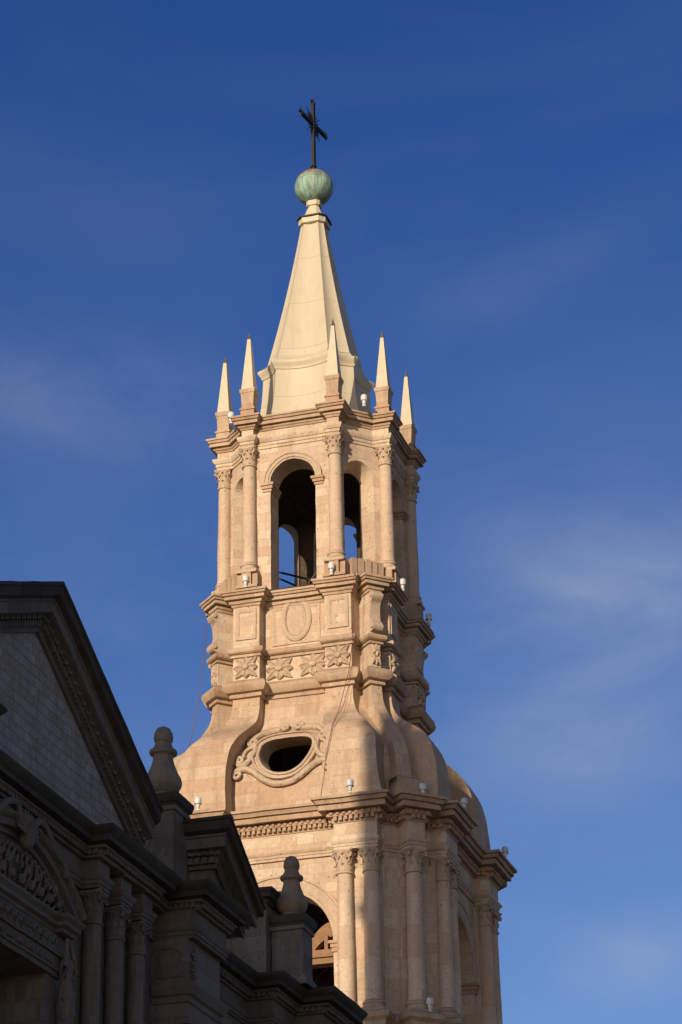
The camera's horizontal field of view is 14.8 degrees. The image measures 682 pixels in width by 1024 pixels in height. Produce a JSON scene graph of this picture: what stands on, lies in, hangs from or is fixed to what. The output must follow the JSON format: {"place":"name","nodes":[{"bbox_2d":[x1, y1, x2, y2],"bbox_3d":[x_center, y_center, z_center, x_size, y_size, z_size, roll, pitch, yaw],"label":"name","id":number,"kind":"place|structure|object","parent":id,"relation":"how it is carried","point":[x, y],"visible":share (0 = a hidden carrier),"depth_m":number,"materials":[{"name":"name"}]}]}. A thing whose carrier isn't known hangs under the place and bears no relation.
{"place":"outdoors","nodes":[
{"label":"outdoors","id":0,"kind":"place"},
{"bbox_2d":[0,581,367,1023],"bbox_3d":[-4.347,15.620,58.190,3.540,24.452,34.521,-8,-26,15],"label":"cathedral front","id":1,"kind":"structure","parent":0,"point":[131,892],"depth_m":57.99,"materials":[{"name":"grey stone"}]},
{"bbox_2d":[0,796,86,1023],"bbox_3d":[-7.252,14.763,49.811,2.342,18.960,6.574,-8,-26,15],"label":"doorway","id":2,"kind":"structure","parent":1,"relation":"in","point":[33,930],"depth_m":54.04,"materials":[{"name":"grey stone"}]},
{"bbox_2d":[0,0,681,1023],"label":"sky","id":3,"kind":"structure","parent":0,"point":[504,207],"materials":[{"name":"blue"}]},
{"label":"plaza ground","id":4,"kind":"structure","parent":0,"visible":0},
{"bbox_2d":[173,99,516,1023],"bbox_3d":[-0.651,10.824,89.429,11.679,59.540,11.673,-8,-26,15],"label":"bell tower","id":5,"kind":"structure","parent":4,"relation":"on","point":[403,881],"depth_m":88.98,"materials":[{"name":"stone"}]},
{"bbox_2d":[188,625,206,747],"bbox_3d":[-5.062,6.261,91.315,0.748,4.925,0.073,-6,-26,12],"label":"cable","id":6,"kind":"object","parent":5,"relation":"hanging from","point":[200,684],"visible":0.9,"depth_m":91.37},
{"bbox_2d":[194,797,201,810],"bbox_3d":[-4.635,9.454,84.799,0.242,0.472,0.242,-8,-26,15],"label":"floodlight","id":7,"kind":"object","parent":5,"relation":"attached to","point":[197,801],"visible":1,"depth_m":84.73,"materials":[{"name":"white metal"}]},
{"bbox_2d":[228,412,233,424],"bbox_3d":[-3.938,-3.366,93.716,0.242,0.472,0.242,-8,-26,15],"label":"floodlight","id":8,"kind":"object","parent":5,"relation":"attached to","point":[230,414],"visible":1,"depth_m":93.65,"materials":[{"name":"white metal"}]},
{"bbox_2d":[242,575,248,587],"bbox_3d":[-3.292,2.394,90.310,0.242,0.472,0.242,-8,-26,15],"label":"floodlight","id":9,"kind":"object","parent":5,"relation":"attached to","point":[245,579],"visible":1,"depth_m":90.24,"materials":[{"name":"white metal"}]},
{"bbox_2d":[279,571,316,585],"bbox_3d":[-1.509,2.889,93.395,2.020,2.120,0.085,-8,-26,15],"label":"iron brace","id":10,"kind":"object","parent":5,"relation":"on","point":[296,576],"visible":0.23,"depth_m":93.63,"materials":[{"name":"black metal"}]},
{"bbox_2d":[312,922,333,968],"bbox_3d":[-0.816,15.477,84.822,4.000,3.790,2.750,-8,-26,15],"label":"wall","id":11,"kind":"structure","parent":5,"relation":"hanging from","point":[324,958],"depth_m":84.03,"materials":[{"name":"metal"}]},
{"bbox_2d":[328,562,334,575],"bbox_3d":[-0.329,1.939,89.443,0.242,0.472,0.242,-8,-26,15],"label":"floodlight","id":12,"kind":"object","parent":5,"relation":"attached to","point":[331,566],"visible":1,"depth_m":89.38,"materials":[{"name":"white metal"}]},
{"bbox_2d":[321,571,354,793],"bbox_3d":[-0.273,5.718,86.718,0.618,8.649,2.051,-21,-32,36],"label":"cable","id":13,"kind":"object","parent":5,"relation":"attached to","point":[346,680],"visible":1,"depth_m":87.59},
{"bbox_2d":[334,577,355,726],"bbox_3d":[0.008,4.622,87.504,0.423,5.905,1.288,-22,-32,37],"label":"cable","id":14,"kind":"object","parent":5,"relation":"attached to","point":[353,651],"visible":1,"depth_m":87.92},
{"bbox_2d":[346,779,353,792],"bbox_3d":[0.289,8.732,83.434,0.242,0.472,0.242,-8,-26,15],"label":"floodlight","id":15,"kind":"object","parent":5,"relation":"attached to","point":[349,783],"visible":1,"depth_m":83.37,"materials":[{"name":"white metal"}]},
{"bbox_2d":[361,394,367,407],"bbox_3d":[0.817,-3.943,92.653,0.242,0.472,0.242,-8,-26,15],"label":"floodlight","id":16,"kind":"object","parent":5,"relation":"attached to","point":[364,400],"visible":1,"depth_m":92.59,"materials":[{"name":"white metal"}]},
{"bbox_2d":[399,578,405,591],"bbox_3d":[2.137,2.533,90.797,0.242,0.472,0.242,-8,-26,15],"label":"floodlight","id":17,"kind":"object","parent":5,"relation":"attached to","point":[402,582],"visible":1,"depth_m":90.73,"materials":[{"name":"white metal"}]},
{"bbox_2d":[419,783,426,792],"bbox_3d":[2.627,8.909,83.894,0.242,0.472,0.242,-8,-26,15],"label":"floodlight","id":18,"kind":"object","parent":5,"relation":"attached to","point":[422,787],"visible":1,"depth_m":83.84,"materials":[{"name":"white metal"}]},
{"bbox_2d":[425,613,431,626],"bbox_3d":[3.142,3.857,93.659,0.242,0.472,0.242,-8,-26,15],"label":"floodlight","id":19,"kind":"object","parent":5,"relation":"attached to","point":[428,617],"visible":1,"depth_m":93.60,"materials":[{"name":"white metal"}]},
{"bbox_2d":[426,997,433,1010],"bbox_3d":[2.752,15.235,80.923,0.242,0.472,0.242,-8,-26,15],"label":"floodlight","id":20,"kind":"object","parent":5,"relation":"on","point":[429,1002],"visible":1,"depth_m":80.86,"materials":[{"name":"white metal"}]},
{"bbox_2d":[460,798,467,808],"bbox_3d":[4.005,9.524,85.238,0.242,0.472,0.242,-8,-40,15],"label":"floodlight","id":21,"kind":"object","parent":5,"relation":"attached to","point":[464,802],"visible":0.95,"depth_m":85.20,"materials":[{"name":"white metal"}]},
{"bbox_2d":[502,846,507,856],"bbox_3d":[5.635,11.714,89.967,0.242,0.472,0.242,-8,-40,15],"label":"floodlight","id":22,"kind":"object","parent":5,"relation":"attached to","point":[505,850],"visible":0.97,"depth_m":89.92,"materials":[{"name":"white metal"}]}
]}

